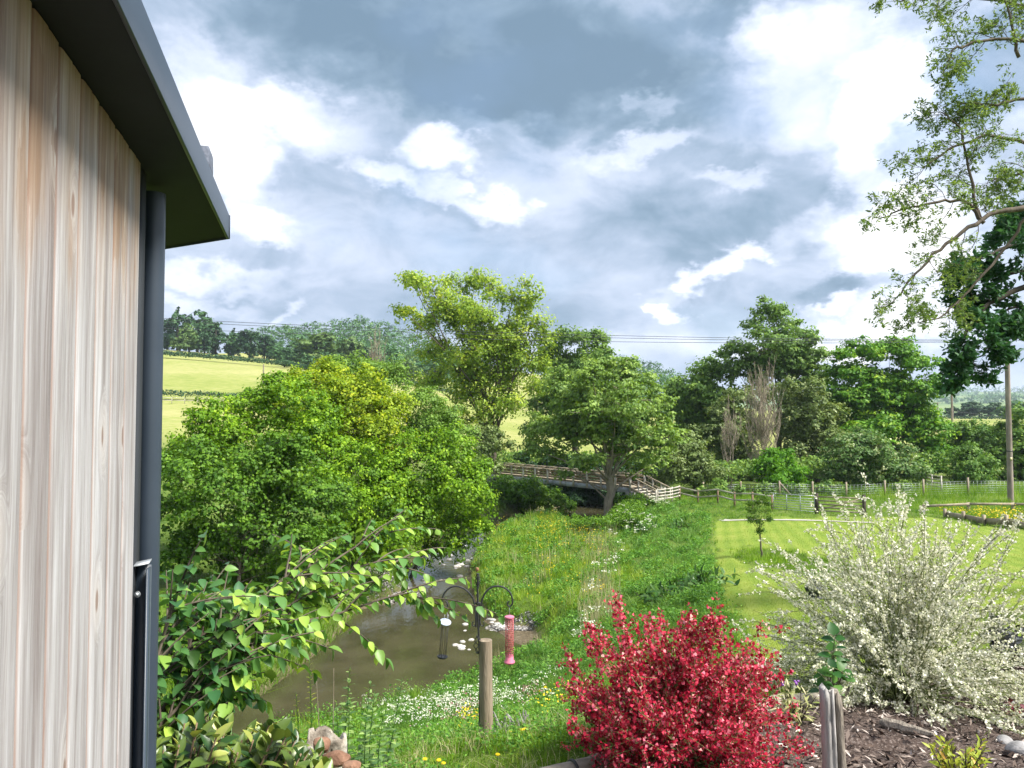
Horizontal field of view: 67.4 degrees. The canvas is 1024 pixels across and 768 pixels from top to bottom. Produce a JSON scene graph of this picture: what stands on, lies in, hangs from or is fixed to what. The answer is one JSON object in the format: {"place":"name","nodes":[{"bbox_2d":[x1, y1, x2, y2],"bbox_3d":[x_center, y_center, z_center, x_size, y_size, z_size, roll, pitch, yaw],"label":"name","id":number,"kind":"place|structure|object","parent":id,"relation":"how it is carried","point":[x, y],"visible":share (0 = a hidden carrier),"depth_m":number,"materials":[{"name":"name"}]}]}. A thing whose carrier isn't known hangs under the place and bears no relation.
{"place":"outdoors","nodes":[
{"label":"outdoors","id":0,"kind":"place"},
{"bbox_2d":[173,481,667,748],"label":"river","id":1,"kind":"structure","parent":0,"point":[405,639],"depth_m":25.51,"materials":[{"name":"liquid"}]},
{"bbox_2d":[142,0,1023,393],"label":"sky","id":2,"kind":"structure","parent":0,"point":[660,167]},
{"bbox_2d":[158,350,1023,767],"bbox_3d":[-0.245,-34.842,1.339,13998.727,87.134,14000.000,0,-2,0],"label":"ground","id":3,"kind":"structure","parent":0,"point":[198,374],"depth_m":33.42,"materials":[{"name":"plant"}]},
{"bbox_2d":[0,0,229,767],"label":"timber cabin","id":4,"kind":"object","parent":3,"relation":"on","point":[109,192],"visible":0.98,"depth_m":1.56,"materials":[{"name":"wood"}]},
{"bbox_2d":[133,559,151,767],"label":"balustrade post","id":5,"kind":"object","parent":4,"relation":"attached to","point":[142,594],"visible":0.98,"depth_m":2.12,"materials":[{"name":"metal"}]},
{"bbox_2d":[164,306,197,350],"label":"hillside tree","id":6,"kind":"object","parent":3,"relation":"on","point":[177,317],"visible":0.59,"depth_m":325.49,"materials":[{"name":"green plant"}]},
{"bbox_2d":[177,323,203,351],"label":"hillside tree","id":7,"kind":"object","parent":3,"relation":"on","point":[192,335],"visible":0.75,"depth_m":310.89,"materials":[{"name":"green plant"}]},
{"bbox_2d":[163,389,244,397],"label":"field hedge","id":8,"kind":"object","parent":3,"relation":"on","point":[182,393],"visible":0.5,"depth_m":153.43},
{"bbox_2d":[196,328,217,353],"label":"hillside tree","id":9,"kind":"object","parent":3,"relation":"on","point":[206,347],"visible":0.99,"depth_m":312.43,"materials":[{"name":"green plant"}]},
{"bbox_2d":[199,321,227,354],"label":"hillside tree","id":10,"kind":"object","parent":3,"relation":"on","point":[215,337],"visible":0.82,"depth_m":317.30,"materials":[{"name":"green plant"}]},
{"bbox_2d":[163,350,307,367],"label":"field hedge","id":11,"kind":"object","parent":3,"relation":"on","point":[225,357],"visible":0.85,"depth_m":255.43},
{"bbox_2d":[156,706,332,767],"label":"camellia shrub","id":12,"kind":"object","parent":3,"relation":"on","point":[269,743],"visible":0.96,"depth_m":2.61,"materials":[{"name":"green plant"}]},
{"bbox_2d":[234,329,262,357],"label":"hillside tree","id":13,"kind":"object","parent":3,"relation":"on","point":[249,348],"visible":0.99,"depth_m":317.59,"materials":[{"name":"green plant"}]},
{"bbox_2d":[161,370,353,544],"bbox_3d":[-12.270,3.869,34.818,9.630,9.242,5.671,0,-2,0],"label":"riverside bush","id":14,"kind":"object","parent":3,"relation":"on","point":[263,397],"visible":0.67,"depth_m":34.84,"materials":[{"name":"green plant"}]},
{"bbox_2d":[159,428,358,594],"bbox_3d":[-10.385,5.085,29.824,8.844,6.737,5.945,0,-2,0],"label":"riverside bush","id":15,"kind":"object","parent":3,"relation":"on","point":[272,471],"visible":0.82,"depth_m":29.66,"materials":[{"name":"green plant"}]},
{"bbox_2d":[256,334,274,358],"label":"hillside tree","id":16,"kind":"object","parent":3,"relation":"on","point":[264,342],"visible":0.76,"depth_m":322.25,"materials":[{"name":"green plant"}]},
{"bbox_2d":[290,332,343,365],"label":"hillside tree","id":17,"kind":"object","parent":3,"relation":"on","point":[312,344],"visible":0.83,"depth_m":283.23,"materials":[{"name":"green plant"}]},
{"bbox_2d":[307,725,346,767],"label":"cut stump","id":18,"kind":"object","parent":3,"relation":"on","point":[338,743],"visible":0.36,"depth_m":4.62,"materials":[{"name":"brown wood"}]},
{"bbox_2d":[157,504,500,722],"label":"bank grass","id":19,"kind":"structure","parent":3,"relation":"on","point":[302,644],"depth_m":27.70,"materials":[{"name":"plant"}]},
{"bbox_2d":[157,508,503,761],"bbox_3d":[-1.037,1.635,3.901,1.078,2.001,2.273,-2,-3,40],"label":"overhanging shrub","id":20,"kind":"object","parent":3,"relation":"on","point":[228,664],"visible":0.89,"depth_m":3.55,"materials":[{"name":"green plant"}]},
{"bbox_2d":[323,750,350,767],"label":"log end","id":21,"kind":"object","parent":3,"relation":"on","point":[339,758],"visible":0.62,"depth_m":4.37,"materials":[{"name":"brown wood"}]},
{"bbox_2d":[267,353,421,470],"bbox_3d":[-8.962,3.575,39.456,8.769,10.455,6.853,0,-2,0],"label":"riverside bush","id":22,"kind":"object","parent":3,"relation":"on","point":[340,388],"visible":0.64,"depth_m":38.37,"materials":[{"name":"green plant"}]},
{"bbox_2d":[337,669,355,754],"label":"nettle","id":23,"kind":"object","parent":3,"relation":"on","point":[343,718],"visible":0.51,"depth_m":4.91,"materials":[{"name":"green plant"}]},
{"bbox_2d":[334,336,366,374],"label":"hillside tree","id":24,"kind":"object","parent":3,"relation":"on","point":[350,344],"visible":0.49,"depth_m":289.24,"materials":[{"name":"green plant"}]},
{"bbox_2d":[278,415,425,573],"bbox_3d":[-7.118,5.100,34.394,7.048,7.447,7.236,0,-2,0],"label":"riverside bush","id":25,"kind":"object","parent":3,"relation":"on","point":[346,457],"visible":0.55,"depth_m":34.39,"materials":[{"name":"green plant"}]},
{"bbox_2d":[351,681,374,767],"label":"nettle","id":26,"kind":"object","parent":3,"relation":"on","point":[364,705],"visible":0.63,"depth_m":5.00,"materials":[{"name":"green plant"}]},
{"bbox_2d":[354,716,376,767],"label":"nettle","id":27,"kind":"object","parent":3,"relation":"on","point":[367,740],"visible":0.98,"depth_m":4.63,"materials":[{"name":"green plant"}]},
{"bbox_2d":[360,692,381,767],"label":"nettle","id":28,"kind":"object","parent":3,"relation":"on","point":[371,763],"visible":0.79,"depth_m":4.92,"materials":[{"name":"green plant"}]},
{"bbox_2d":[250,314,496,381],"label":"hilltop wood","id":29,"kind":"object","parent":3,"relation":"on","point":[365,339],"visible":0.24,"depth_m":422.24,"materials":[{"name":"plant"}]},
{"bbox_2d":[370,711,389,767],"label":"nettle","id":30,"kind":"object","parent":3,"relation":"on","point":[379,758],"visible":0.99,"depth_m":4.82,"materials":[{"name":"green plant"}]},
{"bbox_2d":[348,566,420,603],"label":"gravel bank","id":31,"kind":"structure","parent":3,"relation":"on","point":[388,586],"depth_m":34.01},
{"bbox_2d":[377,678,405,767],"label":"nettle","id":32,"kind":"object","parent":3,"relation":"on","point":[391,749],"visible":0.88,"depth_m":5.21,"materials":[{"name":"green plant"}]},
{"bbox_2d":[327,348,480,515],"bbox_3d":[-6.337,3.503,43.896,9.173,11.381,4.724,0,-2,0],"label":"riverside bush","id":33,"kind":"object","parent":3,"relation":"on","point":[425,422],"visible":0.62,"depth_m":43.10,"materials":[{"name":"green plant"}]},
{"bbox_2d":[398,354,423,382],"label":"hillside tree","id":34,"kind":"object","parent":3,"relation":"on","point":[413,368],"visible":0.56,"depth_m":268.20,"materials":[{"name":"green plant"}]},
{"bbox_2d":[360,420,501,576],"bbox_3d":[-4.208,5.846,37.179,7.248,8.197,5.976,1,-3,-30],"label":"riverside bush","id":35,"kind":"object","parent":3,"relation":"on","point":[443,452],"visible":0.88,"depth_m":36.91,"materials":[{"name":"green plant"}]},
{"bbox_2d":[410,356,458,385],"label":"hillside tree","id":36,"kind":"object","parent":3,"relation":"on","point":[428,365],"visible":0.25,"depth_m":298.40,"materials":[{"name":"green plant"}]},
{"bbox_2d":[364,671,558,741],"bbox_3d":[-0.371,4.428,10.504,2.555,3.129,6.820,1,-2,-19],"label":"cow parsley","id":37,"kind":"object","parent":3,"relation":"on","point":[451,715],"visible":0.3,"depth_m":10.51,"materials":[{"name":"white plant"}]},
{"bbox_2d":[363,664,564,725],"bbox_3d":[-0.408,4.162,10.522,2.751,2.662,7.134,1,-2,-17],"label":"cow parsley","id":38,"kind":"object","parent":3,"relation":"on","point":[505,695],"visible":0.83,"depth_m":9.99,"materials":[{"name":"plant"}]},
{"bbox_2d":[387,265,561,462],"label":"ash tree","id":39,"kind":"object","parent":3,"relation":"on","point":[507,354],"visible":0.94,"depth_m":75.10,"materials":[{"name":"green plant"}]},
{"bbox_2d":[478,638,492,738],"bbox_3d":[-0.196,2.383,5.727,0.116,0.947,0.125,0,-2,0],"label":"round post","id":40,"kind":"object","parent":3,"relation":"on","point":[485,681],"visible":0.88,"depth_m":5.68,"materials":[{"name":"brown wood"}]},
{"bbox_2d":[442,567,512,741],"bbox_3d":[-0.259,2.066,5.725,0.538,1.390,0.065,0,-2,0],"label":"bird feeder pole","id":41,"kind":"object","parent":40,"relation":"attached to","point":[477,619],"visible":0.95,"depth_m":5.74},
{"bbox_2d":[504,607,514,664],"bbox_3d":[-0.019,1.873,5.732,0.084,0.422,0.084,0,-2,0],"label":"peanut feeder","id":42,"kind":"object","parent":41,"relation":"hanging from","point":[509,658],"visible":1,"depth_m":5.72,"materials":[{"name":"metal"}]},
{"bbox_2d":[464,420,518,483],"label":"willow bush","id":43,"kind":"object","parent":3,"relation":"on","point":[489,440],"visible":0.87,"depth_m":71.36,"materials":[{"name":"green plant"}]},
{"bbox_2d":[484,611,543,630],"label":"gravel bank","id":44,"kind":"structure","parent":3,"relation":"on","point":[518,627],"depth_m":28.59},
{"bbox_2d":[239,594,796,767],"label":"bank grass","id":45,"kind":"structure","parent":3,"relation":"on","point":[561,759],"depth_m":5.73,"materials":[{"name":"plant"}]},
{"bbox_2d":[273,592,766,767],"bbox_3d":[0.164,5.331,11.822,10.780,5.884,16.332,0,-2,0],"label":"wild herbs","id":46,"kind":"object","parent":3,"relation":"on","point":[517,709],"visible":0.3,"depth_m":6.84,"materials":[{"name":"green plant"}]},
{"bbox_2d":[483,472,577,513],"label":"bank bush","id":47,"kind":"object","parent":3,"relation":"on","point":[522,494],"visible":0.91,"depth_m":60.74,"materials":[{"name":"green plant"}]},
{"bbox_2d":[474,507,621,663],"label":"dry stalks","id":48,"kind":"object","parent":3,"relation":"on","point":[597,613],"visible":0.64,"depth_m":31.23,"materials":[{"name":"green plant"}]},
{"bbox_2d":[457,448,658,469],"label":"undergrowth","id":49,"kind":"object","parent":3,"relation":"on","point":[507,457],"visible":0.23,"depth_m":81.44,"materials":[{"name":"green plant"}]},
{"bbox_2d":[373,495,746,738],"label":"bank grass","id":50,"kind":"structure","parent":3,"relation":"on","point":[629,602],"depth_m":21.68,"materials":[{"name":"plant"}]},
{"bbox_2d":[405,498,728,705],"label":"meadow grass","id":51,"kind":"structure","parent":3,"relation":"on","point":[520,594],"depth_m":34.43,"materials":[{"name":"plant"}]},
{"bbox_2d":[349,630,787,767],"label":"wildflowers","id":52,"kind":"object","parent":3,"relation":"on","point":[454,748],"visible":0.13,"depth_m":5.25,"materials":[{"name":"green plant"}]},
{"bbox_2d":[513,323,642,452],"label":"dark tree","id":53,"kind":"object","parent":3,"relation":"on","point":[571,360],"visible":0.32,"depth_m":91.19,"materials":[{"name":"green plant"}]},
{"bbox_2d":[487,463,670,502],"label":"footbridge","id":54,"kind":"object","parent":3,"relation":"on","point":[631,487],"visible":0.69,"depth_m":67.23,"materials":[{"name":"grey wood"}]},
{"bbox_2d":[538,475,624,505],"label":"shade bush","id":55,"kind":"object","parent":3,"relation":"on","point":[582,496],"visible":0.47,"depth_m":67.47,"materials":[{"name":"green plant"}]},
{"bbox_2d":[513,451,663,494],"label":"back bush","id":56,"kind":"object","parent":3,"relation":"on","point":[526,459],"visible":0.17,"depth_m":75.61,"materials":[{"name":"green plant"}]},
{"bbox_2d":[510,354,691,515],"bbox_3d":[6.389,4.157,56.031,13.190,12.997,10.486,0,-2,12],"label":"alder tree","id":57,"kind":"object","parent":3,"relation":"on","point":[622,414],"visible":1,"depth_m":55.91,"materials":[{"name":"green plant"}]},
{"bbox_2d":[571,492,646,534],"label":"bank weeds","id":58,"kind":"object","parent":3,"relation":"on","point":[636,508],"visible":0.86,"depth_m":46.89,"materials":[{"name":"green plant"}]},
{"bbox_2d":[572,494,668,636],"bbox_3d":[5.472,7.365,38.823,3.555,1.726,41.286,-1,-2,14],"label":"cow parsley","id":59,"kind":"object","parent":3,"relation":"on","point":[663,499],"visible":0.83,"depth_m":34.98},
{"bbox_2d":[613,492,657,508],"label":"bush","id":60,"kind":"object","parent":3,"relation":"on","point":[618,498],"visible":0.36,"depth_m":56.67,"materials":[{"name":"green plant"}]},
{"bbox_2d":[596,353,716,416],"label":"hill wood","id":61,"kind":"object","parent":3,"relation":"on","point":[658,372],"visible":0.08,"depth_m":410.05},
{"bbox_2d":[657,571,712,593],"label":"dock plant","id":62,"kind":"object","parent":3,"relation":"on","point":[685,582],"visible":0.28,"depth_m":23.10,"materials":[{"name":"green plant"}]},
{"bbox_2d":[553,588,819,767],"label":"red broom","id":63,"kind":"object","parent":3,"relation":"on","point":[666,710],"visible":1,"depth_m":4.31,"materials":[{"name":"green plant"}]},
{"bbox_2d":[651,430,736,493],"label":"bush","id":64,"kind":"object","parent":3,"relation":"on","point":[694,467],"visible":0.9,"depth_m":65.35,"materials":[{"name":"green plant"}]},
{"bbox_2d":[656,355,769,470],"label":"broadleaf tree","id":65,"kind":"object","parent":3,"relation":"on","point":[698,393],"visible":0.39,"depth_m":84.84,"materials":[{"name":"green plant"}]},
{"bbox_2d":[691,564,758,585],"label":"dock plant","id":66,"kind":"object","parent":3,"relation":"on","point":[724,581],"visible":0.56,"depth_m":23.28,"materials":[{"name":"green plant"}]},
{"bbox_2d":[679,486,772,508],"bbox_3d":[15.330,8.480,56.218,0.210,1.880,11.743,1,-2,-19],"label":"rail fence","id":67,"kind":"object","parent":3,"relation":"on","point":[733,493],"visible":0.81,"depth_m":56.23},
{"bbox_2d":[685,384,774,481],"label":"thorn bush","id":68,"kind":"object","parent":3,"relation":"on","point":[718,411],"visible":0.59,"depth_m":75.79,"materials":[{"name":"green plant"}]},
{"bbox_2d":[720,397,741,487],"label":"bare tree","id":69,"kind":"object","parent":3,"relation":"on","point":[730,433],"visible":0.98,"depth_m":69.76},
{"bbox_2d":[744,494,774,556],"bbox_3d":[9.925,5.822,30.734,1.264,2.824,1.008,0,-2,0],"label":"sapling","id":70,"kind":"object","parent":3,"relation":"on","point":[752,519],"visible":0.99,"depth_m":30.75,"materials":[{"name":"green plant"}]},
{"bbox_2d":[737,355,783,485],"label":"bare tree","id":71,"kind":"object","parent":3,"relation":"on","point":[760,427],"visible":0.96,"depth_m":70.56,"materials":[{"name":"plant"}]},
{"bbox_2d":[541,656,1016,767],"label":"log edging","id":72,"kind":"object","parent":3,"relation":"on","point":[584,762],"visible":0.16,"depth_m":4.53,"materials":[{"name":"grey wood"}]},
{"bbox_2d":[744,446,817,488],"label":"fresh bush","id":73,"kind":"object","parent":3,"relation":"on","point":[781,468],"visible":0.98,"depth_m":65.30,"materials":[{"name":"green plant"}]},
{"bbox_2d":[709,294,863,451],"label":"tall tree","id":74,"kind":"object","parent":3,"relation":"on","point":[797,358],"visible":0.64,"depth_m":80.89,"materials":[{"name":"green plant"}]},
{"bbox_2d":[768,678,819,726],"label":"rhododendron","id":75,"kind":"object","parent":3,"relation":"on","point":[788,699],"visible":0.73,"depth_m":5.12,"materials":[{"name":"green plant"}]},
{"bbox_2d":[773,493,814,511],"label":"field gate","id":76,"kind":"structure","parent":3,"relation":"on","point":[786,502],"depth_m":49.29,"materials":[{"name":"metal"}]},
{"bbox_2d":[658,452,935,483],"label":"undergrowth","id":77,"kind":"object","parent":3,"relation":"on","point":[810,464],"visible":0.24,"depth_m":68.23,"materials":[{"name":"green plant"}]},
{"bbox_2d":[692,478,914,497],"bbox_3d":[23.379,8.530,61.683,17.903,2.134,3.685,0,-2,0],"label":"hedge bush","id":78,"kind":"object","parent":3,"relation":"on","point":[769,489],"visible":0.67,"depth_m":61.39,"materials":[{"name":"green plant"}]},
{"bbox_2d":[767,375,851,481],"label":"hawthorn tree","id":79,"kind":"object","parent":3,"relation":"on","point":[808,426],"visible":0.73,"depth_m":73.42,"materials":[{"name":"green plant"}]},
{"bbox_2d":[632,661,1023,767],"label":"bark mulch","id":80,"kind":"object","parent":3,"relation":"on","point":[871,711],"visible":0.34,"depth_m":5.12,"materials":[{"name":"wood"}]},
{"bbox_2d":[699,472,1023,737],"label":"white broom","id":81,"kind":"object","parent":80,"relation":"on","point":[876,646],"visible":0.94,"depth_m":6.44,"materials":[{"name":"beige plant"}]},
{"bbox_2d":[879,718,934,737],"bbox_3d":[2.634,2.304,5.117,0.100,0.095,0.363,2,-3,-43],"label":"driftwood piece","id":82,"kind":"object","parent":80,"relation":"on","point":[901,726],"visible":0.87,"depth_m":5.10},
{"bbox_2d":[922,733,991,767],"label":"pieris shrub","id":83,"kind":"object","parent":80,"relation":"on","point":[944,758],"visible":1,"depth_m":4.15,"materials":[{"name":"yellow plant"}]},
{"bbox_2d":[807,621,855,694],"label":"climbing vine","id":84,"kind":"object","parent":3,"relation":"on","point":[840,664],"visible":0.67,"depth_m":5.68,"materials":[{"name":"green plant"}]},
{"bbox_2d":[819,683,846,767],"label":"split log post","id":85,"kind":"object","parent":3,"relation":"on","point":[832,734],"visible":1,"depth_m":4.04,"materials":[{"name":"wood"}]},
{"bbox_2d":[815,493,865,514],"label":"timber gate","id":86,"kind":"structure","parent":3,"relation":"on","point":[863,505],"depth_m":47.39,"materials":[{"name":"grey wood"}]},
{"bbox_2d":[668,479,1023,575],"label":"paddock grass","id":87,"kind":"structure","parent":3,"relation":"on","point":[779,560],"depth_m":53.45,"materials":[{"name":"plant"}]},
{"bbox_2d":[702,477,1023,496],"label":"wire fence","id":88,"kind":"object","parent":3,"relation":"on","point":[885,490],"visible":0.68,"depth_m":59.74,"materials":[{"name":"metal"}]},
{"bbox_2d":[711,516,1023,692],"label":"lawn","id":89,"kind":"structure","parent":3,"relation":"on","point":[859,580],"depth_m":23.46,"materials":[{"name":"green plant"}]},
{"bbox_2d":[812,423,938,488],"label":"elder bush","id":90,"kind":"object","parent":3,"relation":"on","point":[867,450],"visible":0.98,"depth_m":65.64,"materials":[{"name":"green plant"}]},
{"bbox_2d":[818,334,961,475],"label":"sycamore tree","id":91,"kind":"object","parent":3,"relation":"on","point":[900,398],"visible":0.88,"depth_m":77.15,"materials":[{"name":"green plant"}]},
{"bbox_2d":[859,0,1023,346],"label":"ash tree","id":92,"kind":"object","parent":3,"relation":"on","point":[968,109],"visible":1,"depth_m":13.37,"materials":[{"name":"green plant"}]},
{"bbox_2d":[957,401,983,416],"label":"pasture tree","id":93,"kind":"object","parent":3,"relation":"on","point":[969,408],"visible":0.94,"depth_m":322.75,"materials":[{"name":"green plant"}]},
{"bbox_2d":[919,451,1022,469],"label":"undergrowth","id":94,"kind":"object","parent":3,"relation":"on","point":[940,460],"visible":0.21,"depth_m":74.76,"materials":[{"name":"green plant"}]},
{"bbox_2d":[942,440,1003,484],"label":"round bush","id":95,"kind":"object","parent":3,"relation":"on","point":[977,467],"visible":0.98,"depth_m":69.02,"materials":[{"name":"green plant"}]},
{"bbox_2d":[943,416,1002,455],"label":"hedgerow bush","id":96,"kind":"object","parent":3,"relation":"on","point":[969,430],"visible":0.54,"depth_m":81.00,"materials":[{"name":"green plant"}]},
{"bbox_2d":[922,502,1023,509],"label":"rail fence","id":97,"kind":"object","parent":3,"relation":"on","point":[968,504],"visible":0.61,"depth_m":48.62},
{"bbox_2d":[931,186,1023,397],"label":"oak tree","id":98,"kind":"object","parent":3,"relation":"on","point":[1002,328],"visible":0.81,"depth_m":17.17,"materials":[{"name":"green plant"}]},
{"bbox_2d":[931,384,1023,403],"bbox_3d":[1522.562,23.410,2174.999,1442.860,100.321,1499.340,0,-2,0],"label":"distant woods","id":99,"kind":"object","parent":3,"relation":"on","point":[985,398],"visible":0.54,"depth_m":1497.96,"materials":[{"name":"plant"}]},
{"bbox_2d":[943,509,1023,527],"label":"edging board","id":100,"kind":"object","parent":3,"relation":"on","point":[980,520],"visible":0.74,"depth_m":41.05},
{"bbox_2d":[976,401,1023,480],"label":"hedgerow tree","id":101,"kind":"object","parent":3,"relation":"on","point":[996,448],"visible":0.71,"depth_m":72.54,"materials":[{"name":"green plant"}]},
{"bbox_2d":[981,612,1023,671],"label":"dark leaf shrub","id":102,"kind":"object","parent":3,"relation":"on","point":[1019,640],"visible":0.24,"depth_m":7.45,"materials":[{"name":"green plant"}]},
{"bbox_2d":[1005,342,1013,501],"bbox_3d":[35.530,2.362,54.904,1.600,12.993,0.499,0,-2,0],"label":"utility pole","id":103,"kind":"object","parent":3,"relation":"on","point":[1010,483],"visible":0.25,"depth_m":54.78,"materials":[{"name":"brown wood"}]},
{"bbox_2d":[169,321,820,340],"bbox_3d":[0.704,-4.199,57.203,70.241,2.304,0.032,0,-2,3],"label":"overhead wire","id":104,"kind":"object","parent":103,"relation":"attached to","point":[512,335],"visible":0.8,"depth_m":57.19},
{"bbox_2d":[164,318,901,339],"bbox_3d":[0.687,-4.272,56.606,69.502,2.408,0.032,0,-2,3],"label":"overhead wire","id":105,"kind":"object","parent":103,"relation":"attached to","point":[565,334],"visible":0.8,"depth_m":56.42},
{"bbox_2d":[166,328,931,342],"bbox_3d":[1.303,-3.777,56.587,69.498,1.602,0.032,0,-2,1],"label":"overhead wire","id":106,"kind":"object","parent":103,"relation":"attached to","point":[542,340],"visible":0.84,"depth_m":56.54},
{"bbox_2d":[1004,741,1023,755],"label":"garden stone","id":107,"kind":"object","parent":3,"relation":"on","point":[1017,747],"visible":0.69,"depth_m":4.80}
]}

